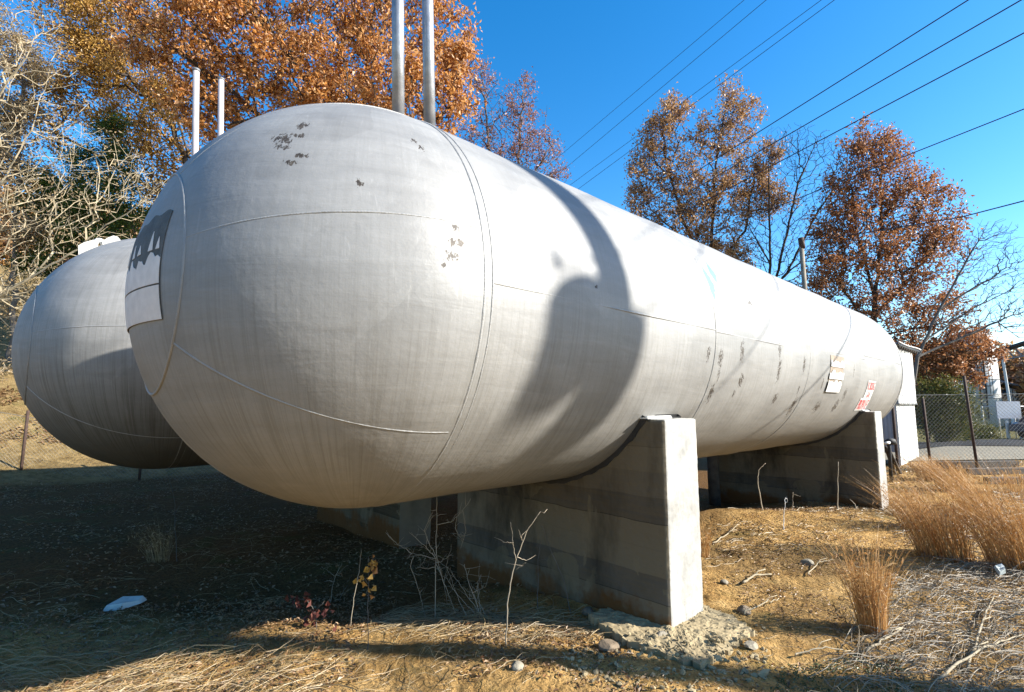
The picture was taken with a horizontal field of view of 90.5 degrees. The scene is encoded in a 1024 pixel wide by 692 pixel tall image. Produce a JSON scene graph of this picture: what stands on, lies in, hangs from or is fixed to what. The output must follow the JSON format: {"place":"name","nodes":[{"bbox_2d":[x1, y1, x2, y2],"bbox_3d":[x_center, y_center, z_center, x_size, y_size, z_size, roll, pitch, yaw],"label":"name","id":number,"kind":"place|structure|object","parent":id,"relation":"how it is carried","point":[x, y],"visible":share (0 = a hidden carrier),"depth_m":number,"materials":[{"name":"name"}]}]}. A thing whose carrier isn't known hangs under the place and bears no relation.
{"place":"outdoors","nodes":[
{"label":"outdoors","id":0,"kind":"place"},
{"bbox_2d":[0,266,1023,691],"bbox_3d":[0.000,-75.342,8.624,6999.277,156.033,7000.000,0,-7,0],"label":"ground","id":1,"kind":"structure","parent":0,"point":[22,566],"depth_m":5.10,"materials":[{"name":"dry grass"},{"name":"soil"},{"name":"fallen leaves"}]},
{"bbox_2d":[0,344,12,381],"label":"brush","id":2,"kind":"object","parent":1,"relation":"on","point":[7,368],"visible":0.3,"depth_m":16.02,"materials":[{"name":"beige plant"}]},
{"bbox_2d":[0,265,44,323],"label":"brush","id":3,"kind":"object","parent":1,"relation":"on","point":[2,303],"visible":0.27,"depth_m":18.08,"materials":[{"name":"beige plant"}]},
{"bbox_2d":[0,386,61,446],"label":"leaf litter","id":4,"kind":"object","parent":1,"relation":"on","point":[13,400],"visible":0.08,"depth_m":13.58,"materials":[{"name":"plant"}]},
{"bbox_2d":[0,1,68,362],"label":"oak tree","id":5,"kind":"object","parent":1,"relation":"on","point":[25,81],"visible":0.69,"depth_m":17.84,"materials":[{"name":"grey plant"}]},
{"bbox_2d":[0,101,150,284],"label":"evergreen tree","id":6,"kind":"object","parent":1,"relation":"on","point":[112,190],"visible":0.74,"depth_m":17.83,"materials":[{"name":"green plant"}]},
{"bbox_2d":[0,0,168,340],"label":"bare tree","id":7,"kind":"object","parent":1,"relation":"on","point":[34,273],"visible":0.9,"depth_m":12.07,"materials":[{"name":"beige plant"}]},
{"bbox_2d":[0,0,208,244],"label":"oak tree","id":8,"kind":"object","parent":1,"relation":"on","point":[87,43],"visible":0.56,"depth_m":19.85,"materials":[{"name":"orange plant"}]},
{"bbox_2d":[0,410,230,479],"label":"wire fence","id":9,"kind":"object","parent":1,"relation":"on","point":[25,429],"visible":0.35,"depth_m":12.14,"materials":[{"name":"metal"}]},
{"bbox_2d":[99,517,184,561],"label":"grass tuft","id":10,"kind":"object","parent":1,"relation":"on","point":[157,556],"visible":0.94,"depth_m":6.26,"materials":[{"name":"plant"}]},
{"bbox_2d":[167,471,184,560],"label":"weed stalk","id":11,"kind":"object","parent":1,"relation":"on","point":[174,513],"visible":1,"depth_m":6.26,"materials":[{"name":"brown plant"}]},
{"bbox_2d":[0,626,398,691],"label":"straw","id":12,"kind":"object","parent":1,"relation":"on","point":[129,687],"visible":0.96,"depth_m":3.38,"materials":[{"name":"plant"}]},
{"bbox_2d":[0,475,479,621],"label":"straw","id":13,"kind":"object","parent":1,"relation":"on","point":[185,544],"visible":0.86,"depth_m":6.60,"materials":[{"name":"plant"}]},
{"bbox_2d":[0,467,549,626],"bbox_3d":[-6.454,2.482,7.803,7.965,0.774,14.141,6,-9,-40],"label":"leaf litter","id":14,"kind":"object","parent":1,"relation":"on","point":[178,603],"visible":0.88,"depth_m":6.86,"materials":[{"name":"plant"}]},
{"bbox_2d":[88,0,486,148],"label":"oak tree","id":15,"kind":"object","parent":1,"relation":"on","point":[367,46],"visible":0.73,"depth_m":15.94,"materials":[{"name":"orange plant"}]},
{"bbox_2d":[284,591,343,631],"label":"weed stalk","id":16,"kind":"object","parent":1,"relation":"on","point":[312,616],"visible":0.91,"depth_m":4.09,"materials":[{"name":"red plant"}]},
{"bbox_2d":[322,565,345,602],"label":"weed stalk","id":17,"kind":"object","parent":1,"relation":"on","point":[333,582],"visible":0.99,"depth_m":5.02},
{"bbox_2d":[0,590,678,691],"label":"leaf litter","id":18,"kind":"object","parent":1,"relation":"on","point":[339,677],"visible":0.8,"depth_m":3.78,"materials":[{"name":"plant"}]},
{"bbox_2d":[103,596,146,611],"bbox_3d":[-3.590,2.383,4.719,0.308,0.063,0.210,2,-1,-17],"label":"crushed container","id":19,"kind":"object","parent":18,"relation":"on","point":[124,602],"visible":0.91,"depth_m":4.68,"materials":[{"name":"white plastic"}]},
{"bbox_2d":[0,592,692,691],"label":"straw","id":20,"kind":"object","parent":1,"relation":"on","point":[251,623],"visible":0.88,"depth_m":3.66,"materials":[{"name":"plant"}]},
{"bbox_2d":[350,556,360,625],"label":"weed stalk","id":21,"kind":"object","parent":1,"relation":"on","point":[354,595],"visible":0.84,"depth_m":4.24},
{"bbox_2d":[353,554,377,649],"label":"weed stalk","id":22,"kind":"object","parent":1,"relation":"on","point":[372,564],"visible":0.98,"depth_m":3.57,"materials":[{"name":"yellow plant"}]},
{"bbox_2d":[317,498,430,548],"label":"concrete pier","id":23,"kind":"structure","parent":1,"relation":"on","point":[398,522],"depth_m":6.92,"materials":[{"name":"grey concrete"}]},
{"bbox_2d":[11,67,224,468],"bbox_3d":[0.406,-0.638,10.562,15.268,5.203,2.785,6,-9,-42],"label":"propane tank","id":24,"kind":"object","parent":23,"relation":"on","point":[79,381],"visible":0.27,"depth_m":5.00,"materials":[{"name":"metal"}]},
{"bbox_2d":[386,501,469,617],"bbox_3d":[-0.735,1.754,4.433,0.755,1.256,0.289,0,-7,0],"label":"weed stalk","id":25,"kind":"object","parent":1,"relation":"on","point":[436,558],"visible":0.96,"depth_m":4.42,"materials":[{"name":"plant"}]},
{"bbox_2d":[438,560,494,615],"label":"weed stalk","id":26,"kind":"object","parent":1,"relation":"on","point":[469,588],"visible":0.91,"depth_m":4.29,"materials":[{"name":"plant"}]},
{"bbox_2d":[343,593,613,651],"bbox_3d":[-0.208,2.280,4.098,2.497,0.291,1.322,-3,-7,21],"label":"straw","id":27,"kind":"object","parent":1,"relation":"on","point":[438,621],"visible":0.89,"depth_m":4.09,"materials":[{"name":"plant"}]},
{"bbox_2d":[0,182,1023,423],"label":"wood","id":28,"kind":"object","parent":1,"relation":"on","point":[1015,373],"depth_m":49.09,"materials":[{"name":"brown plant"}]},
{"bbox_2d":[454,56,574,182],"bbox_3d":[0.034,-4.681,23.669,5.928,18.495,2.718,0,-7,0],"label":"sparse tree","id":29,"kind":"object","parent":1,"relation":"on","point":[516,154],"visible":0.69,"depth_m":24.16,"materials":[{"name":"orange plant"}]},
{"bbox_2d":[512,660,523,670],"bbox_3d":[0.037,1.999,3.169,0.079,0.052,0.090,0,-7,0],"label":"stone","id":30,"kind":"object","parent":1,"relation":"on","point":[517,665],"visible":0.99,"depth_m":3.14,"materials":[{"name":"stone"}]},
{"bbox_2d":[494,511,545,645],"bbox_3d":[0.060,1.685,3.652,0.393,0.974,0.158,4,-8,-33],"label":"weed stalk","id":31,"kind":"object","parent":1,"relation":"on","point":[512,542],"visible":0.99,"depth_m":3.67,"materials":[{"name":"plant"}]},
{"bbox_2d":[532,540,545,607],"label":"weed stalk","id":32,"kind":"object","parent":1,"relation":"on","point":[538,576],"visible":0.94,"depth_m":4.35,"materials":[{"name":"brown plant"}]},
{"bbox_2d":[542,526,571,614],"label":"weed stalk","id":33,"kind":"object","parent":1,"relation":"on","point":[561,574],"visible":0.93,"depth_m":4.25,"materials":[{"name":"brown plant"}]},
{"bbox_2d":[457,414,702,626],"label":"concrete pier","id":34,"kind":"structure","parent":1,"relation":"on","point":[621,526],"depth_m":4.21,"materials":[{"name":"grey concrete"}]},
{"bbox_2d":[125,0,903,507],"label":"propane tank","id":35,"kind":"object","parent":34,"relation":"on","point":[347,306],"visible":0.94,"depth_m":2.79,"materials":[{"name":"metal"}]},
{"bbox_2d":[581,606,593,615],"bbox_3d":[0.633,2.194,4.188,0.106,0.070,0.106,2,-7,-14],"label":"stone","id":36,"kind":"object","parent":1,"relation":"on","point":[586,610],"visible":0.79,"depth_m":4.16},
{"bbox_2d":[598,639,618,651],"bbox_3d":[0.670,2.104,3.548,0.150,0.073,0.132,5,-8,-35],"label":"stone","id":37,"kind":"object","parent":1,"relation":"on","point":[607,645],"visible":0.93,"depth_m":3.52,"materials":[{"name":"stone"}]},
{"bbox_2d":[657,631,667,635],"bbox_3d":[1.081,2.112,3.674,0.123,0.077,0.134,3,-7,-26],"label":"stone","id":38,"kind":"object","parent":1,"relation":"on","point":[659,633],"visible":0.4,"depth_m":3.67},
{"bbox_2d":[557,624,769,691],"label":"rubble","id":39,"kind":"object","parent":1,"relation":"on","point":[763,673],"visible":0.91,"depth_m":3.27,"materials":[{"name":"concrete"}]},
{"bbox_2d":[588,604,754,669],"bbox_3d":[1.221,2.252,3.895,1.076,0.331,1.061,6,-9,-41],"label":"broken footing","id":40,"kind":"object","parent":1,"relation":"on","point":[620,624],"visible":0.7,"depth_m":3.71,"materials":[{"name":"concrete"}]},
{"bbox_2d":[700,513,719,557],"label":"broomsedge clump","id":41,"kind":"object","parent":1,"relation":"on","point":[704,545],"visible":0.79,"depth_m":5.70,"materials":[{"name":"plant"}]},
{"bbox_2d":[621,70,806,269],"bbox_3d":[10.979,-5.198,27.731,10.147,20.676,3.886,0,-7,0],"label":"oak tree","id":42,"kind":"object","parent":1,"relation":"on","point":[651,145],"visible":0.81,"depth_m":27.97,"materials":[{"name":"orange plant"}]},
{"bbox_2d":[707,455,720,505],"bbox_3d":[3.885,2.397,9.790,0.217,1.584,0.213,0,-7,0],"label":"post","id":43,"kind":"object","parent":1,"relation":"on","point":[714,496],"visible":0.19,"depth_m":9.69,"materials":[{"name":"concrete"}]},
{"bbox_2d":[712,525,736,543],"bbox_3d":[2.845,2.447,6.636,0.115,0.070,1.093,-5,-8,39],"label":"fallen stick","id":44,"kind":"object","parent":1,"relation":"on","point":[724,535],"visible":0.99,"depth_m":6.51,"materials":[{"name":"wood"}]},
{"bbox_2d":[720,579,728,584],"bbox_3d":[1.988,2.211,4.748,0.073,0.044,0.066,0,-7,0],"label":"stone","id":45,"kind":"object","parent":1,"relation":"on","point":[724,581],"visible":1,"depth_m":4.73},
{"bbox_2d":[737,605,750,615],"bbox_3d":[1.883,2.141,4.115,0.105,0.068,0.120,0,-7,0],"label":"stone","id":46,"kind":"object","parent":1,"relation":"on","point":[741,609],"visible":0.96,"depth_m":4.09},
{"bbox_2d":[744,640,757,649],"bbox_3d":[1.669,2.096,3.548,0.098,0.054,0.083,0,-7,0],"label":"stone","id":47,"kind":"object","parent":1,"relation":"on","point":[750,644],"visible":0.96,"depth_m":3.53,"materials":[{"name":"stone"}]},
{"bbox_2d":[742,569,771,583],"bbox_3d":[2.310,2.180,4.822,0.422,0.071,0.064,4,-7,-29],"label":"fallen stick","id":48,"kind":"object","parent":1,"relation":"on","point":[749,578],"visible":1,"depth_m":4.83,"materials":[{"name":"wood"}]},
{"bbox_2d":[744,595,778,614],"bbox_3d":[2.076,2.119,4.183,0.551,0.078,0.058,4,-8,-34],"label":"fallen stick","id":49,"kind":"object","parent":1,"relation":"on","point":[767,600],"visible":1,"depth_m":4.16,"materials":[{"name":"wood"}]},
{"bbox_2d":[757,463,765,510],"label":"weed stalk","id":50,"kind":"object","parent":1,"relation":"on","point":[758,488],"visible":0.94,"depth_m":7.81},
{"bbox_2d":[725,122,855,289],"bbox_3d":[15.000,-3.561,26.596,7.452,17.039,3.641,0,-7,0],"label":"bare tree","id":51,"kind":"object","parent":1,"relation":"on","point":[786,235],"visible":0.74,"depth_m":26.83,"materials":[{"name":"brown plant"}]},
{"bbox_2d":[706,501,897,563],"bbox_3d":[4.194,2.577,7.331,2.406,0.280,5.760,-5,-8,36],"label":"straw","id":52,"kind":"object","parent":1,"relation":"on","point":[779,545],"visible":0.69,"depth_m":6.77,"materials":[{"name":"plant"}]},
{"bbox_2d":[798,237,806,289],"bbox_3d":[9.424,0.126,16.090,0.237,7.347,0.180,0,-7,0],"label":"service pole","id":53,"kind":"object","parent":1,"relation":"on","point":[801,243],"visible":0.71,"depth_m":16.37,"materials":[{"name":"grey metal"}]},
{"bbox_2d":[806,200,1023,239],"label":"power line","id":54,"kind":"object","parent":53,"relation":"attached to","point":[926,222],"visible":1,"depth_m":11.73,"materials":[{"name":"black metal"}]},
{"bbox_2d":[719,409,888,509],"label":"concrete pier","id":55,"kind":"structure","parent":1,"relation":"on","point":[808,471],"depth_m":8.77,"materials":[{"name":"grey concrete"}]},
{"bbox_2d":[800,559,813,565],"bbox_3d":[3.106,2.280,5.335,0.122,0.078,0.109,0,-7,0],"label":"stone","id":56,"kind":"object","parent":1,"relation":"on","point":[807,561],"visible":0.78,"depth_m":5.31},
{"bbox_2d":[807,558,834,574],"bbox_3d":[3.163,2.238,5.210,0.854,0.081,0.055,6,-9,-42],"label":"fallen stick","id":57,"kind":"object","parent":1,"relation":"on","point":[817,563],"visible":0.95,"depth_m":5.20,"materials":[{"name":"wood"}]},
{"bbox_2d":[794,639,850,655],"bbox_3d":[2.122,2.074,3.497,0.427,0.067,0.064,1,-7,-9],"label":"fallen stick","id":58,"kind":"object","parent":1,"relation":"on","point":[795,654],"visible":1,"depth_m":3.48,"materials":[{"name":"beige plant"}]},
{"bbox_2d":[837,462,838,508],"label":"weed stalk","id":59,"kind":"object","parent":1,"relation":"on","point":[837,486],"visible":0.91,"depth_m":8.09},
{"bbox_2d":[770,655,920,691],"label":"leaf litter","id":60,"kind":"object","parent":1,"relation":"on","point":[834,676],"visible":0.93,"depth_m":3.15,"materials":[{"name":"plant"}]},
{"bbox_2d":[697,498,1023,691],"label":"leaf litter","id":61,"kind":"object","parent":1,"relation":"on","point":[784,586],"visible":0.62,"depth_m":5.03,"materials":[{"name":"plant"}]},
{"bbox_2d":[706,502,1019,691],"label":"straw","id":62,"kind":"object","parent":1,"relation":"on","point":[822,589],"visible":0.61,"depth_m":4.70,"materials":[{"name":"plant"}]},
{"bbox_2d":[736,461,1023,504],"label":"leaf litter","id":63,"kind":"object","parent":1,"relation":"on","point":[932,481],"visible":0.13,"depth_m":11.15,"materials":[{"name":"plant"}]},
{"bbox_2d":[798,525,969,636],"bbox_3d":[2.709,1.767,3.843,0.867,0.805,0.926,0,-7,0],"label":"broomsedge clump","id":64,"kind":"object","parent":1,"relation":"on","point":[872,615],"visible":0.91,"depth_m":3.79,"materials":[{"name":"plant"}]},
{"bbox_2d":[864,617,914,652],"bbox_3d":[2.817,2.079,3.714,0.966,0.082,0.083,5,-8,-36],"label":"fallen stick","id":65,"kind":"object","parent":1,"relation":"on","point":[887,637],"visible":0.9,"depth_m":3.58,"materials":[{"name":"wood"}]},
{"bbox_2d":[884,438,896,482],"bbox_3d":[8.208,2.520,10.983,0.316,1.047,0.153,0,-7,0],"label":"pipe valve","id":66,"kind":"object","parent":1,"relation":"on","point":[889,442],"visible":0.88,"depth_m":10.97,"materials":[{"name":"black metal"}]},
{"bbox_2d":[884,446,896,474],"bbox_3d":[8.693,2.664,11.643,0.070,0.819,1.320,-6,-9,42],"label":"prop","id":67,"kind":"object","parent":1,"relation":"on","point":[886,451],"visible":0.41,"depth_m":11.62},
{"bbox_2d":[855,474,931,530],"bbox_3d":[5.208,2.125,6.965,0.964,0.765,0.838,1,-7,-12],"label":"broomsedge clump","id":68,"kind":"object","parent":1,"relation":"on","point":[899,501],"visible":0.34,"depth_m":6.94,"materials":[{"name":"plant"}]},
{"bbox_2d":[891,451,901,473],"bbox_3d":[8.867,2.726,11.720,0.070,0.700,1.541,-6,-9,43],"label":"prop","id":69,"kind":"object","parent":1,"relation":"on","point":[896,464],"visible":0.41,"depth_m":11.66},
{"bbox_2d":[882,341,920,465],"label":"metal shed","id":70,"kind":"structure","parent":1,"relation":"on","point":[908,386],"depth_m":14.54,"materials":[{"name":"metal"}]},
{"bbox_2d":[793,111,1013,394],"bbox_3d":[18.678,-3.418,24.609,10.293,16.413,4.419,0,-7,0],"label":"oak tree","id":71,"kind":"object","parent":1,"relation":"on","point":[928,244],"visible":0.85,"depth_m":24.29,"materials":[{"name":"brown plant"}]},
{"bbox_2d":[787,555,1023,691],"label":"twig tangle","id":72,"kind":"object","parent":1,"relation":"on","point":[960,630],"visible":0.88,"depth_m":3.68,"materials":[{"name":"plant"}]},
{"bbox_2d":[839,467,992,563],"bbox_3d":[4.513,1.880,5.748,1.522,1.037,1.241,3,-7,-26],"label":"broomsedge clump","id":73,"kind":"object","parent":1,"relation":"on","point":[939,537],"visible":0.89,"depth_m":5.63,"materials":[{"name":"plant"}]},
{"bbox_2d":[896,452,941,480],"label":"broomsedge clump","id":74,"kind":"object","parent":1,"relation":"on","point":[922,473],"visible":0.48,"depth_m":11.29,"materials":[{"name":"plant"}]},
{"bbox_2d":[907,449,975,491],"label":"broomsedge clump","id":75,"kind":"object","parent":1,"relation":"on","point":[939,474],"visible":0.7,"depth_m":9.94,"materials":[{"name":"plant"}]},
{"bbox_2d":[904,333,987,441],"bbox_3d":[20.770,2.087,24.393,4.058,5.624,3.029,0,-7,0],"label":"shrub","id":76,"kind":"object","parent":1,"relation":"on","point":[950,360],"visible":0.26,"depth_m":24.11,"materials":[{"name":"orange plant"}]},
{"bbox_2d":[874,452,1023,572],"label":"broomsedge clump","id":77,"kind":"object","parent":1,"relation":"on","point":[1012,545],"visible":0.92,"depth_m":5.26,"materials":[{"name":"plant"}]},
{"bbox_2d":[914,367,992,441],"bbox_3d":[19.000,2.847,22.366,3.327,3.860,2.676,0,-7,0],"label":"shrub","id":78,"kind":"object","parent":1,"relation":"on","point":[938,387],"visible":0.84,"depth_m":21.99,"materials":[{"name":"green plant"}]},
{"bbox_2d":[885,446,1023,463],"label":"gravel verge","id":79,"kind":"structure","parent":1,"relation":"on","point":[965,450],"depth_m":16.16,"materials":[{"name":"gravel"}]},
{"bbox_2d":[888,489,1023,579],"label":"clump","id":80,"kind":"object","parent":1,"relation":"on","point":[975,561],"visible":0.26,"depth_m":5.65,"materials":[{"name":"plant"}]},
{"bbox_2d":[994,563,1005,575],"bbox_3d":[4.813,2.197,5.006,0.171,0.052,0.095,-10,15,-24],"label":"plastic bag","id":81,"kind":"object","parent":80,"relation":"on","point":[999,570],"visible":0.97,"depth_m":4.98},
{"bbox_2d":[891,376,1023,470],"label":"wire fence","id":82,"kind":"object","parent":1,"relation":"on","point":[970,423],"visible":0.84,"depth_m":12.66,"materials":[{"name":"metal"}]},
{"bbox_2d":[922,467,1004,519],"bbox_3d":[6.744,2.197,7.679,0.996,0.794,1.244,-4,-8,33],"label":"broomsedge clump","id":83,"kind":"object","parent":1,"relation":"on","point":[969,491],"visible":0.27,"depth_m":7.55,"materials":[{"name":"plant"}]},
{"bbox_2d":[914,218,1023,383],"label":"bare tree","id":84,"kind":"object","parent":1,"relation":"on","point":[928,335],"visible":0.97,"depth_m":21.30,"materials":[{"name":"grey plant"}]},
{"bbox_2d":[944,331,1004,426],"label":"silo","id":85,"kind":"object","parent":1,"relation":"on","point":[992,388],"visible":0.27,"depth_m":43.19,"materials":[{"name":"white paint"}]},
{"bbox_2d":[936,460,1018,468],"bbox_3d":[12.038,3.062,13.119,2.210,0.170,0.200,1,-7,-6],"label":"timber","id":86,"kind":"object","parent":1,"relation":"on","point":[994,462],"visible":0.48,"depth_m":13.04,"materials":[{"name":"wood"}]},
{"bbox_2d":[966,597,993,671],"bbox_3d":[3.523,2.099,3.784,1.719,0.065,0.054,6,-9,-43],"label":"fallen stick","id":87,"kind":"object","parent":1,"relation":"on","point":[979,631],"visible":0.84,"depth_m":3.66,"materials":[{"name":"wood"}]},
{"bbox_2d":[938,634,1023,679],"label":"fallen stick","id":88,"kind":"object","parent":1,"relation":"on","point":[951,668],"visible":0.94,"depth_m":3.29,"materials":[{"name":"wood"}]},
{"bbox_2d":[959,416,1009,440],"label":"shrub","id":89,"kind":"object","parent":1,"relation":"on","point":[994,435],"visible":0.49,"depth_m":26.90,"materials":[{"name":"green plant"}]},
{"bbox_2d":[962,467,1023,474],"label":"timber","id":90,"kind":"object","parent":1,"relation":"on","point":[975,470],"visible":0.57,"depth_m":11.94,"materials":[{"name":"wood"}]},
{"bbox_2d":[981,406,1023,437],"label":"hand rail","id":91,"kind":"object","parent":1,"relation":"on","point":[999,420],"visible":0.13,"depth_m":28.69,"materials":[{"name":"metal"}]},
{"bbox_2d":[983,476,1023,483],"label":"timber","id":92,"kind":"object","parent":1,"relation":"on","point":[986,479],"visible":0.43,"depth_m":10.67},
{"bbox_2d":[986,465,1023,492],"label":"broomsedge clump","id":93,"kind":"object","parent":1,"relation":"on","point":[1014,484],"visible":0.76,"depth_m":9.61,"materials":[{"name":"plant"}]},
{"bbox_2d":[995,401,1023,438],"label":"notice board","id":94,"kind":"object","parent":1,"relation":"on","point":[1014,414],"visible":0.68,"depth_m":27.78,"materials":[{"name":"white metal"}]},
{"bbox_2d":[1000,380,1022,422],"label":"office building","id":95,"kind":"structure","parent":1,"relation":"on","point":[1010,390],"depth_m":49.19,"materials":[{"name":"grey paint"}]},
{"bbox_2d":[1009,417,1023,437],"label":"parked car","id":96,"kind":"object","parent":1,"relation":"on","point":[1020,431],"visible":0.92,"depth_m":27.42,"materials":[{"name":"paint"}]},
{"bbox_2d":[0,0,1023,355],"label":"sky","id":97,"kind":"structure","parent":0,"point":[587,57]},
{"bbox_2d":[918,439,1023,448],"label":"road","id":98,"kind":"structure","parent":0,"point":[933,444],"depth_m":19.57,"materials":[{"name":"asphalt"}]},
{"bbox_2d":[979,341,1023,422],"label":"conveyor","id":99,"kind":"object","parent":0,"point":[1016,345],"visible":0.56,"depth_m":40.12,"materials":[{"name":"grey metal"}]},
{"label":"utility pole","id":100,"kind":"object","parent":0,"visible":0},
{"bbox_2d":[542,0,743,170],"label":"power line","id":101,"kind":"object","parent":100,"relation":"attached to","point":[651,78],"visible":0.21,"depth_m":13.75,"materials":[{"name":"black metal"}]},
{"bbox_2d":[554,0,765,177],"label":"power line","id":102,"kind":"object","parent":100,"relation":"attached to","point":[667,82],"visible":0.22,"depth_m":13.17,"materials":[{"name":"black metal"}]},
{"bbox_2d":[573,0,820,182],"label":"power line","id":103,"kind":"object","parent":100,"relation":"attached to","point":[707,83],"visible":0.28,"depth_m":12.07,"materials":[{"name":"black metal"}]},
{"bbox_2d":[580,0,833,187],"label":"power line","id":104,"kind":"object","parent":100,"relation":"attached to","point":[717,86],"visible":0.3,"depth_m":11.84,"materials":[{"name":"black metal"}]},
{"bbox_2d":[630,0,967,212],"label":"power line","id":105,"kind":"object","parent":100,"relation":"attached to","point":[814,96],"visible":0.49,"depth_m":9.79,"materials":[{"name":"black metal"}]},
{"bbox_2d":[645,0,1021,217],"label":"power line","id":106,"kind":"object","parent":100,"relation":"attached to","point":[851,98],"visible":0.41,"depth_m":9.22,"materials":[{"name":"black metal"}]},
{"bbox_2d":[660,32,1023,224],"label":"power line","id":107,"kind":"object","parent":100,"relation":"attached to","point":[859,119],"visible":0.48,"depth_m":9.11,"materials":[{"name":"black metal"}]},
{"bbox_2d":[692,109,1023,239],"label":"power line","id":108,"kind":"object","parent":100,"relation":"attached to","point":[871,169],"visible":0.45,"depth_m":8.88,"materials":[{"name":"black metal"}]}
]}

